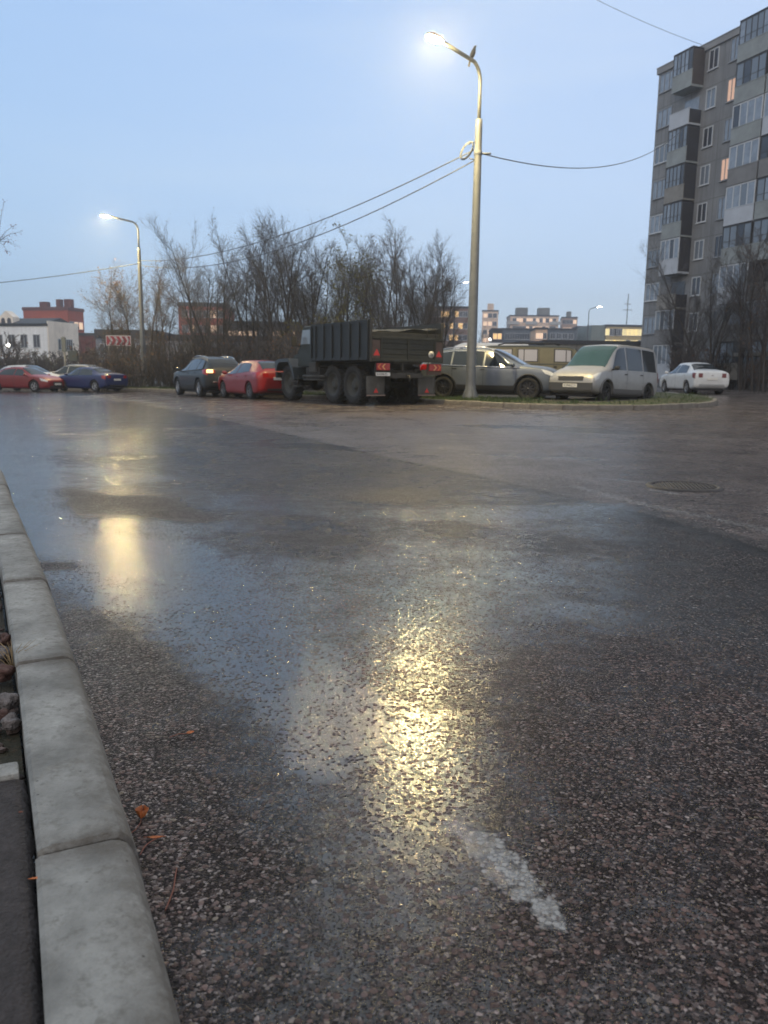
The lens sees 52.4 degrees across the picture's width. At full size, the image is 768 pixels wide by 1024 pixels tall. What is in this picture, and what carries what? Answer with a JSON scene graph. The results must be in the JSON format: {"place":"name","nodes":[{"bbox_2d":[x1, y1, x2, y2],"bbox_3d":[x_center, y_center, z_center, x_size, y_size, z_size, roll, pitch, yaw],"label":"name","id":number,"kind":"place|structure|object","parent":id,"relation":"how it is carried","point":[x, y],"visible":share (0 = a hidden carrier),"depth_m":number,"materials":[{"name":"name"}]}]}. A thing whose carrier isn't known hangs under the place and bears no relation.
{"place":"outdoors","nodes":[
{"label":"outdoors","id":0,"kind":"place"},
{"bbox_2d":[0,594,24,781],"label":"soil","id":1,"kind":"structure","parent":0,"point":[12,745],"depth_m":1.90,"materials":[{"name":"brown soil"}]},
{"bbox_2d":[0,664,15,682],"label":"rubble stone","id":2,"kind":"object","parent":1,"relation":"on","point":[7,672],"visible":0.99,"depth_m":2.22,"materials":[{"name":"brown stone"}]},
{"bbox_2d":[0,762,19,781],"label":"edging stone","id":3,"kind":"object","parent":1,"relation":"on","point":[9,771],"visible":0.49,"depth_m":1.62,"materials":[{"name":"concrete"}]},
{"bbox_2d":[0,692,19,709],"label":"rubble stone","id":4,"kind":"object","parent":1,"relation":"on","point":[9,701],"visible":0.91,"depth_m":2.04,"materials":[{"name":"grey stone"}]},
{"bbox_2d":[0,712,21,730],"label":"rubble stone","id":5,"kind":"object","parent":1,"relation":"on","point":[11,721],"visible":0.99,"depth_m":1.92,"materials":[{"name":"grey stone"}]},
{"bbox_2d":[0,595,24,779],"bbox_3d":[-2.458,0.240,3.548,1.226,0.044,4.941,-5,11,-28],"label":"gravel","id":6,"kind":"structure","parent":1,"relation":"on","point":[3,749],"depth_m":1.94,"materials":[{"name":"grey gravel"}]},
{"bbox_2d":[0,779,44,1023],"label":"pavement","id":7,"kind":"structure","parent":0,"point":[21,998],"depth_m":1.22,"materials":[{"name":"concrete"}]},
{"bbox_2d":[0,388,767,1023],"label":"road","id":8,"kind":"structure","parent":0,"point":[466,706],"depth_m":2.40,"materials":[{"name":"grey asphalt"}]},
{"bbox_2d":[0,367,64,391],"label":"parked car","id":9,"kind":"object","parent":8,"relation":"on","point":[20,378],"visible":1,"depth_m":46.05,"materials":[{"name":"red paint"}]},
{"bbox_2d":[0,469,180,1023],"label":"kerb","id":10,"kind":"structure","parent":8,"relation":"on","point":[102,960],"depth_m":1.39,"materials":[{"name":"concrete"}]},
{"bbox_2d":[58,367,127,391],"bbox_3d":[-17.671,-7.988,46.865,4.728,1.448,2.204,6,11,29],"label":"parked car","id":11,"kind":"object","parent":8,"relation":"on","point":[95,379],"visible":0.97,"depth_m":45.86,"materials":[{"name":"blue paint"}]},
{"bbox_2d":[72,347,126,389],"bbox_3d":[-17.694,-9.117,49.518,2.843,2.766,2.715,3,10,13],"label":"bare shrub","id":12,"kind":"object","parent":8,"relation":"on","point":[104,365],"visible":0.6,"depth_m":49.19,"materials":[{"name":"brown plant"}]},
{"bbox_2d":[77,258,147,371],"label":"autumn tree","id":13,"kind":"object","parent":8,"relation":"on","point":[112,318],"visible":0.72,"depth_m":54.82,"materials":[{"name":"brown plant"}]},
{"bbox_2d":[97,258,194,383],"bbox_3d":[-16.718,-13.789,56.236,6.699,9.675,4.523,3,10,13],"label":"autumn tree","id":14,"kind":"object","parent":8,"relation":"on","point":[154,321],"visible":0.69,"depth_m":55.89,"materials":[{"name":"brown plant"}]},
{"bbox_2d":[145,349,181,386],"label":"bare shrub","id":15,"kind":"object","parent":8,"relation":"on","point":[160,378],"visible":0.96,"depth_m":49.54,"materials":[{"name":"brown plant"}]},
{"bbox_2d":[143,343,183,386],"bbox_3d":[-13.809,-9.338,50.148,2.960,2.987,2.216,5,11,23],"label":"bare shrub","id":16,"kind":"object","parent":8,"relation":"on","point":[173,366],"visible":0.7,"depth_m":49.77,"materials":[{"name":"brown plant"}]},
{"bbox_2d":[136,214,263,356],"bbox_3d":[-11.468,-12.954,48.949,8.896,10.545,8.056,-7,12,-36],"label":"bare tree","id":17,"kind":"object","parent":8,"relation":"on","point":[228,315],"visible":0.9,"depth_m":48.37,"materials":[{"name":"brown plant"}]},
{"bbox_2d":[173,355,242,396],"bbox_3d":[-8.224,-6.360,36.460,2.429,1.832,5.011,-5,12,-31],"label":"parked car","id":18,"kind":"object","parent":8,"relation":"on","point":[199,376],"visible":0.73,"depth_m":34.69,"materials":[{"name":"black paint"}]},
{"bbox_2d":[201,330,238,357],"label":"bare shrub","id":19,"kind":"object","parent":8,"relation":"on","point":[226,348],"visible":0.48,"depth_m":44.78,"materials":[{"name":"brown plant"}]},
{"bbox_2d":[203,207,274,356],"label":"slender tree","id":20,"kind":"object","parent":8,"relation":"on","point":[239,315],"visible":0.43,"depth_m":51.85,"materials":[{"name":"brown plant"}]},
{"bbox_2d":[218,360,284,398],"bbox_3d":[-5.360,-5.573,32.736,2.293,1.569,4.620,-6,12,-32],"label":"parked car","id":21,"kind":"object","parent":8,"relation":"on","point":[251,379],"visible":0.77,"depth_m":31.13,"materials":[{"name":"red paint"}]},
{"bbox_2d":[235,330,280,361],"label":"bare shrub","id":22,"kind":"object","parent":8,"relation":"on","point":[244,350],"visible":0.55,"depth_m":43.26,"materials":[{"name":"brown plant"}]},
{"bbox_2d":[237,328,289,360],"bbox_3d":[-6.923,-8.777,45.070,3.495,3.678,2.616,1,10,1],"label":"bare shrub","id":23,"kind":"object","parent":8,"relation":"on","point":[253,356],"visible":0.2,"depth_m":44.71,"materials":[{"name":"brown plant"}]},
{"bbox_2d":[253,326,288,360],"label":"bare shrub","id":24,"kind":"object","parent":8,"relation":"on","point":[276,335],"visible":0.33,"depth_m":44.88,"materials":[{"name":"brown plant"}]},
{"bbox_2d":[222,206,331,344],"bbox_3d":[-5.773,-13.635,49.315,9.045,11.840,9.988,8,13,38],"label":"bare tree","id":25,"kind":"object","parent":8,"relation":"on","point":[269,312],"visible":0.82,"depth_m":47.19,"materials":[{"name":"brown plant"}]},
{"bbox_2d":[272,322,307,359],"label":"bare shrub","id":26,"kind":"object","parent":8,"relation":"on","point":[289,348],"visible":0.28,"depth_m":38.99,"materials":[{"name":"brown plant"}]},
{"bbox_2d":[249,207,338,333],"bbox_3d":[-5.808,-14.100,51.272,6.984,12.017,6.908,7,12,30],"label":"bare tree","id":27,"kind":"object","parent":8,"relation":"on","point":[299,260],"visible":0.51,"depth_m":50.95,"materials":[{"name":"brown plant"}]},
{"bbox_2d":[296,244,362,327],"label":"bare tree","id":28,"kind":"object","parent":8,"relation":"on","point":[321,264],"visible":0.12,"depth_m":53.06,"materials":[{"name":"brown plant"}]},
{"bbox_2d":[298,216,392,325],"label":"bare tree","id":29,"kind":"object","parent":8,"relation":"on","point":[345,311],"visible":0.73,"depth_m":47.28,"materials":[{"name":"plant"}]},
{"bbox_2d":[275,318,443,404],"bbox_3d":[-1.150,-5.254,27.757,2.905,2.690,7.548,-5,12,-31],"label":"army truck","id":30,"kind":"object","parent":8,"relation":"on","point":[358,362],"visible":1,"depth_m":25.62,"materials":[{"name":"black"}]},
{"bbox_2d":[2,388,717,409],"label":"kerb","id":31,"kind":"structure","parent":8,"relation":"on","point":[714,402],"depth_m":23.46,"materials":[{"name":"grey concrete"}]},
{"bbox_2d":[347,215,423,328],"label":"slender tree","id":32,"kind":"object","parent":8,"relation":"on","point":[395,253],"visible":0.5,"depth_m":48.43,"materials":[{"name":"brown plant"}]},
{"bbox_2d":[342,230,460,369],"bbox_3d":[1.096,-11.840,46.076,6.976,9.312,5.292,3,10,13],"label":"bare tree","id":33,"kind":"object","parent":8,"relation":"on","point":[433,301],"visible":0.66,"depth_m":45.19,"materials":[{"name":"brown plant"}]},
{"bbox_2d":[390,242,466,349],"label":"bare tree","id":34,"kind":"object","parent":8,"relation":"on","point":[452,294],"visible":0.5,"depth_m":47.76,"materials":[{"name":"brown plant"}]},
{"bbox_2d":[645,481,723,491],"bbox_3d":[2.684,-0.232,6.971,0.660,0.015,0.660,1,10,0],"label":"manhole cover","id":35,"kind":"object","parent":8,"relation":"on","point":[686,486],"visible":1,"depth_m":6.91,"materials":[{"name":"metal"}]},
{"bbox_2d":[667,337,708,369],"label":"bare shrub","id":36,"kind":"object","parent":8,"relation":"on","point":[696,353],"visible":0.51,"depth_m":51.52,"materials":[{"name":"brown plant"}]},
{"bbox_2d":[653,280,730,372],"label":"bare tree","id":37,"kind":"object","parent":8,"relation":"on","point":[670,322],"visible":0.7,"depth_m":58.20,"materials":[{"name":"brown plant"}]},
{"bbox_2d":[659,362,729,393],"bbox_3d":[16.143,-7.020,40.856,2.248,1.604,4.645,0,10,-3],"label":"parked car","id":38,"kind":"object","parent":8,"relation":"on","point":[692,377],"visible":1,"depth_m":39.23,"materials":[{"name":"white paint"}]},
{"bbox_2d":[633,238,762,366],"bbox_3d":[22.059,-14.103,54.973,8.482,10.796,7.682,6,11,27],"label":"bare tree","id":39,"kind":"object","parent":8,"relation":"on","point":[718,334],"visible":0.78,"depth_m":54.33,"materials":[{"name":"brown plant"}]},
{"bbox_2d":[706,226,767,389],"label":"bare tree","id":40,"kind":"object","parent":8,"relation":"on","point":[742,350],"visible":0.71,"depth_m":51.96,"materials":[{"name":"brown plant"}]},
{"bbox_2d":[725,226,767,390],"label":"slender tree","id":41,"kind":"object","parent":8,"relation":"on","point":[752,327],"visible":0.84,"depth_m":48.34,"materials":[{"name":"brown plant"}]},
{"bbox_2d":[734,243,767,391],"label":"slender tree","id":42,"kind":"object","parent":8,"relation":"on","point":[766,333],"visible":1,"depth_m":45.84,"materials":[{"name":"brown plant"}]},
{"bbox_2d":[747,352,767,390],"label":"bare shrub","id":43,"kind":"object","parent":8,"relation":"on","point":[757,372],"visible":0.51,"depth_m":49.78,"materials":[{"name":"brown plant"}]},
{"bbox_2d":[0,0,767,342],"label":"sky","id":44,"kind":"structure","parent":0,"point":[176,111],"materials":[{"name":"blue"}]},
{"bbox_2d":[134,385,639,401],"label":"parking lot","id":45,"kind":"structure","parent":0,"point":[579,399],"depth_m":27.54,"materials":[{"name":"grey asphalt"}]},
{"bbox_2d":[0,331,28,369],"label":"bare shrub","id":46,"kind":"object","parent":45,"relation":"on","point":[17,348],"visible":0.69,"depth_m":60.91,"materials":[{"name":"brown plant"}]},
{"bbox_2d":[61,337,77,365],"bbox_3d":[-23.721,-11.218,59.023,1.090,3.997,0.360,1,10,0],"label":"utility post","id":47,"kind":"object","parent":45,"relation":"on","point":[70,353],"visible":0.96,"depth_m":58.79,"materials":[{"name":"concrete"}]},
{"bbox_2d":[52,364,95,375],"bbox_3d":[-21.376,-9.343,53.746,4.471,1.642,2.177,3,10,11],"label":"parked car","id":48,"kind":"object","parent":45,"relation":"on","point":[68,369],"visible":0.16,"depth_m":52.94,"materials":[{"name":"silver paint"}]},
{"bbox_2d":[67,337,121,366],"bbox_3d":[-22.586,-11.688,61.046,4.296,3.922,3.216,-8,13,-41],"label":"bare shrub","id":49,"kind":"object","parent":45,"relation":"on","point":[90,354],"visible":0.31,"depth_m":60.17,"materials":[{"name":"brown plant"}]},
{"bbox_2d":[100,214,148,386],"bbox_3d":[-17.158,-13.854,51.777,2.733,11.031,0.618,-7,12,-37],"label":"street lamp","id":50,"kind":"object","parent":45,"relation":"on","point":[142,331],"visible":0.84,"depth_m":52.26,"materials":[{"name":"metal"}]},
{"bbox_2d":[140,150,473,260],"bbox_3d":[-6.662,-13.704,38.425,0.035,1.090,33.498,-6,12,-34],"label":"overhead cable","id":51,"kind":"object","parent":50,"relation":"attached to","point":[319,220],"visible":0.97,"depth_m":32.36,"materials":[{"name":"grey plastic"}]},
{"bbox_2d":[137,261,188,385],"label":"slender tree","id":52,"kind":"object","parent":45,"relation":"on","point":[166,326],"visible":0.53,"depth_m":58.02,"materials":[{"name":"brown plant"}]},
{"bbox_2d":[158,330,203,367],"bbox_3d":[-12.935,-9.959,50.809,2.544,4.075,2.430,7,12,33],"label":"bare shrub","id":53,"kind":"object","parent":45,"relation":"on","point":[182,340],"visible":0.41,"depth_m":50.47,"materials":[{"name":"brown plant"}]},
{"bbox_2d":[157,243,232,357],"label":"bare tree","id":54,"kind":"object","parent":45,"relation":"on","point":[187,319],"visible":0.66,"depth_m":51.47,"materials":[{"name":"brown plant"}]},
{"bbox_2d":[219,318,251,362],"bbox_3d":[-9.467,-9.869,48.868,1.995,4.583,2.666,2,10,7],"label":"bare shrub","id":55,"kind":"object","parent":45,"relation":"on","point":[223,338],"visible":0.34,"depth_m":48.68,"materials":[{"name":"brown plant"}]},
{"bbox_2d":[227,220,306,358],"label":"bare tree","id":56,"kind":"object","parent":45,"relation":"on","point":[258,329],"visible":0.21,"depth_m":53.28,"materials":[{"name":"brown plant"}]},
{"bbox_2d":[267,244,385,387],"bbox_3d":[-3.471,-12.719,49.673,8.323,9.867,7.538,-2,10,-13],"label":"bare tree","id":57,"kind":"object","parent":45,"relation":"on","point":[305,316],"visible":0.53,"depth_m":48.48,"materials":[{"name":"brown plant"}]},
{"bbox_2d":[321,234,401,328],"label":"tree","id":58,"kind":"object","parent":45,"relation":"on","point":[367,306],"visible":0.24,"depth_m":49.84,"materials":[{"name":"plant"}]},
{"bbox_2d":[334,240,461,326],"bbox_3d":[0.701,-13.673,53.561,7.929,10.379,8.755,-3,11,-21],"label":"bare tree","id":59,"kind":"object","parent":45,"relation":"on","point":[417,263],"visible":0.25,"depth_m":51.61,"materials":[{"name":"brown plant"}]},
{"bbox_2d":[383,246,463,368],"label":"bare tree","id":60,"kind":"object","parent":45,"relation":"on","point":[412,260],"visible":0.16,"depth_m":53.17,"materials":[{"name":"brown plant"}]},
{"bbox_2d":[420,347,556,398],"bbox_3d":[3.887,-4.971,27.949,4.988,1.832,2.429,5,11,21],"label":"parked car","id":61,"kind":"object","parent":45,"relation":"on","point":[500,372],"visible":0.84,"depth_m":27.06,"materials":[{"name":"grey paint"}]},
{"bbox_2d":[486,343,576,369],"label":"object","id":62,"kind":"object","parent":45,"relation":"on","point":[557,357],"visible":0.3,"depth_m":33.92,"materials":[{"name":"paint"}]},
{"bbox_2d":[549,344,657,400],"bbox_3d":[7.652,-4.793,26.981,2.185,1.983,4.536,10,12,43],"label":"parked van","id":63,"kind":"object","parent":45,"relation":"on","point":[604,371],"visible":0.96,"depth_m":26.01,"materials":[{"name":"silver paint"}]},
{"bbox_2d":[124,386,713,404],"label":"verge","id":64,"kind":"structure","parent":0,"point":[670,400],"depth_m":24.57,"materials":[{"name":"green plant"}]},
{"bbox_2d":[106,335,132,385],"bbox_3d":[-17.528,-9.796,51.725,1.620,3.757,0.103,0,10,-4],"label":"chevron sign","id":65,"kind":"object","parent":64,"relation":"on","point":[109,338],"visible":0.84,"depth_m":51.41,"materials":[{"name":"red metal"}]},
{"bbox_2d":[107,335,143,385],"bbox_3d":[-17.067,-9.847,51.248,2.233,3.672,2.133,-1,10,-8],"label":"bare shrub","id":66,"kind":"object","parent":64,"relation":"on","point":[134,351],"visible":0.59,"depth_m":51.15,"materials":[{"name":"brown plant"}]},
{"bbox_2d":[113,352,161,387],"bbox_3d":[-15.673,-9.086,50.229,2.390,2.424,3.193,9,13,40],"label":"bare shrub","id":67,"kind":"object","parent":64,"relation":"on","point":[141,376],"visible":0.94,"depth_m":49.90,"materials":[{"name":"brown plant"}]},
{"bbox_2d":[425,32,481,398],"bbox_3d":[2.216,-8.884,24.491,0.566,10.626,2.814,10,13,41],"label":"street lamp","id":68,"kind":"object","parent":64,"relation":"on","point":[470,386],"visible":0.92,"depth_m":25.27,"materials":[{"name":"metal"}]},
{"bbox_2d":[141,160,473,267],"bbox_3d":[-6.668,-13.254,38.505,0.035,1.404,33.499,-6,12,-34],"label":"overhead cable","id":69,"kind":"object","parent":68,"relation":"hanging from","point":[337,227],"visible":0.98,"depth_m":31.39,"materials":[{"name":"grey plastic"}]},
{"bbox_3d":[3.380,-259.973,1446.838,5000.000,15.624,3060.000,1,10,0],"label":"ground","id":70,"kind":"structure","parent":0,"visible":0},
{"bbox_2d":[0,311,78,369],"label":"white house","id":71,"kind":"structure","parent":70,"relation":"on","point":[43,334],"depth_m":100.99,"materials":[{"name":"paint"}]},
{"bbox_2d":[35,354,63,371],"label":"bare shrub","id":72,"kind":"object","parent":70,"relation":"on","point":[45,364],"visible":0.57,"depth_m":64.76,"materials":[{"name":"brown plant"}]},
{"bbox_2d":[22,299,83,332],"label":"brick tower","id":73,"kind":"structure","parent":70,"relation":"on","point":[68,312],"depth_m":169.63,"materials":[{"name":"red brick"}]},
{"bbox_2d":[78,333,95,363],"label":"brick house","id":74,"kind":"structure","parent":70,"relation":"on","point":[84,338],"depth_m":127.33,"materials":[{"name":"red"}]},
{"bbox_2d":[94,329,173,383],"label":"grey house","id":75,"kind":"structure","parent":70,"relation":"on","point":[98,339],"depth_m":115.53,"materials":[{"name":"blue paint"}]},
{"bbox_2d":[177,302,234,334],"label":"brick tower","id":76,"kind":"structure","parent":70,"relation":"on","point":[187,309],"depth_m":160.96,"materials":[{"name":"red brick"}]},
{"bbox_2d":[158,334,289,384],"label":"pale house","id":77,"kind":"structure","parent":70,"relation":"on","point":[171,341],"depth_m":90.14,"materials":[{"name":"paint"}]},
{"bbox_2d":[425,306,467,347],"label":"apartment block","id":78,"kind":"structure","parent":70,"relation":"on","point":[460,319],"depth_m":203.83,"materials":[{"name":"grey concrete"}]},
{"bbox_2d":[481,304,498,342],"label":"apartment tower","id":79,"kind":"structure","parent":70,"relation":"on","point":[489,316],"depth_m":291.66,"materials":[{"name":"grey concrete"}]},
{"bbox_2d":[488,328,502,342],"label":"brick house","id":80,"kind":"structure","parent":70,"relation":"on","point":[497,335],"depth_m":185.44,"materials":[{"name":"grey brick"}]},
{"bbox_2d":[502,328,531,342],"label":"shed","id":81,"kind":"structure","parent":70,"relation":"on","point":[510,335],"depth_m":195.13,"materials":[{"name":"metal"}]},
{"bbox_2d":[506,308,561,327],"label":"apartment slab","id":82,"kind":"structure","parent":70,"relation":"on","point":[522,318],"depth_m":301.38,"materials":[{"name":"grey concrete"}]},
{"bbox_2d":[530,327,547,340],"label":"stair block","id":83,"kind":"structure","parent":70,"relation":"on","point":[538,333],"depth_m":180.51,"materials":[{"name":"grey"}]},
{"bbox_2d":[547,328,576,339],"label":"shed","id":84,"kind":"structure","parent":70,"relation":"on","point":[561,333],"depth_m":200.06,"materials":[{"name":"metal"}]},
{"bbox_2d":[560,312,577,327],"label":"apartment tower","id":85,"kind":"structure","parent":70,"relation":"on","point":[568,321],"depth_m":311.05,"materials":[{"name":"grey concrete"}]},
{"bbox_2d":[528,340,640,351],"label":"garage row","id":86,"kind":"object","parent":70,"relation":"on","point":[577,345],"visible":0.01,"depth_m":73.12,"materials":[{"name":"concrete"}]},
{"bbox_2d":[577,294,641,340],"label":"office block","id":87,"kind":"structure","parent":70,"relation":"on","point":[611,332],"depth_m":195.37,"materials":[{"name":"grey"}]},
{"bbox_2d":[641,7,767,389],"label":"panel block","id":88,"kind":"structure","parent":70,"relation":"on","point":[709,189],"depth_m":60.07,"materials":[{"name":"grey concrete"}]},
{"bbox_2d":[487,124,687,168],"bbox_3d":[13.667,-21.135,43.221,0.038,13.088,44.662,6,11,27],"label":"overhead cable","id":89,"kind":"object","parent":88,"relation":"attached to","point":[578,168],"visible":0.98,"depth_m":33.93,"materials":[{"name":"grey plastic"}]},
{"bbox_2d":[642,316,654,334],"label":"window","id":90,"kind":"structure","parent":88,"relation":"in","point":[648,322],"depth_m":67.35,"materials":[{"name":"grey glass"}]},
{"bbox_2d":[645,282,659,301],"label":"window","id":91,"kind":"structure","parent":88,"relation":"in","point":[650,298],"depth_m":66.82,"materials":[{"name":"grey glass"}]},
{"bbox_2d":[646,248,659,268],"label":"window","id":92,"kind":"structure","parent":88,"relation":"in","point":[649,264],"depth_m":66.39,"materials":[{"name":"grey"}]},
{"bbox_2d":[649,214,662,234],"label":"window","id":93,"kind":"structure","parent":88,"relation":"in","point":[655,221],"depth_m":65.87,"materials":[{"name":"grey"}]},
{"bbox_2d":[650,178,664,200],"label":"window","id":94,"kind":"structure","parent":88,"relation":"in","point":[658,187],"depth_m":65.41,"materials":[{"name":"grey glass"}]},
{"bbox_2d":[653,143,667,165],"bbox_3d":[23.081,-29.728,64.799,0.160,1.500,1.870,-3,11,-21],"label":"window","id":95,"kind":"structure","parent":88,"relation":"in","point":[660,157],"depth_m":64.91,"materials":[{"name":"grey glass"}]},
{"bbox_2d":[655,105,672,130],"bbox_3d":[23.116,-32.466,64.319,0.160,1.500,1.870,-3,11,-21],"label":"window","id":96,"kind":"structure","parent":88,"relation":"in","point":[663,117],"depth_m":64.39,"materials":[{"name":"grey glass"}]},
{"bbox_2d":[658,69,672,94],"bbox_3d":[23.152,-35.204,63.838,0.160,1.500,1.870,-3,11,-21],"label":"window","id":97,"kind":"structure","parent":88,"relation":"in","point":[665,84],"depth_m":63.97,"materials":[{"name":"grey glass"}]},
{"bbox_2d":[692,239,704,260],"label":"window","id":98,"kind":"structure","parent":88,"relation":"in","point":[699,245],"depth_m":61.56,"materials":[{"name":"grey"}]},
{"bbox_2d":[696,202,707,223],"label":"window","id":99,"kind":"structure","parent":88,"relation":"in","point":[702,207],"depth_m":61.08,"materials":[{"name":"grey"}]},
{"bbox_2d":[698,164,710,186],"bbox_3d":[24.919,-26.146,60.610,0.160,1.500,1.120,-3,11,-21],"label":"window","id":100,"kind":"structure","parent":88,"relation":"in","point":[704,170],"depth_m":60.61,"materials":[{"name":"grey glass"}]},
{"bbox_2d":[701,125,713,149],"bbox_3d":[24.955,-28.884,60.130,0.160,1.500,1.120,-3,11,-21],"label":"window","id":101,"kind":"structure","parent":88,"relation":"in","point":[707,132],"depth_m":60.12,"materials":[{"name":"grey"}]},
{"bbox_2d":[704,86,716,110],"bbox_3d":[24.990,-31.622,59.649,0.160,1.500,1.120,-3,11,-21],"label":"window","id":102,"kind":"structure","parent":88,"relation":"in","point":[710,103],"depth_m":59.66,"materials":[{"name":"grey glass"}]},
{"bbox_2d":[707,46,719,71],"bbox_3d":[25.026,-34.360,59.169,0.160,1.500,1.120,-3,11,-21],"label":"window","id":103,"kind":"structure","parent":88,"relation":"in","point":[714,54],"depth_m":59.16,"materials":[{"name":"grey"}]},
{"bbox_2d":[718,157,728,182],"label":"window","id":104,"kind":"structure","parent":88,"relation":"in","point":[724,162],"depth_m":58.79,"materials":[{"name":"orange"}]},
{"bbox_2d":[721,117,731,143],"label":"window","id":105,"kind":"structure","parent":88,"relation":"in","point":[728,122],"depth_m":58.33,"materials":[{"name":"grey glass"}]},
{"bbox_2d":[725,77,735,103],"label":"window","id":106,"kind":"structure","parent":88,"relation":"in","point":[731,82],"depth_m":57.86,"materials":[{"name":"orange"}]},
{"bbox_2d":[728,36,738,63],"bbox_3d":[25.781,-33.997,57.301,0.160,1.650,0.970,-3,11,-21],"label":"window","id":107,"kind":"structure","parent":88,"relation":"in","point":[734,42],"depth_m":57.36,"materials":[{"name":"grey glass"}]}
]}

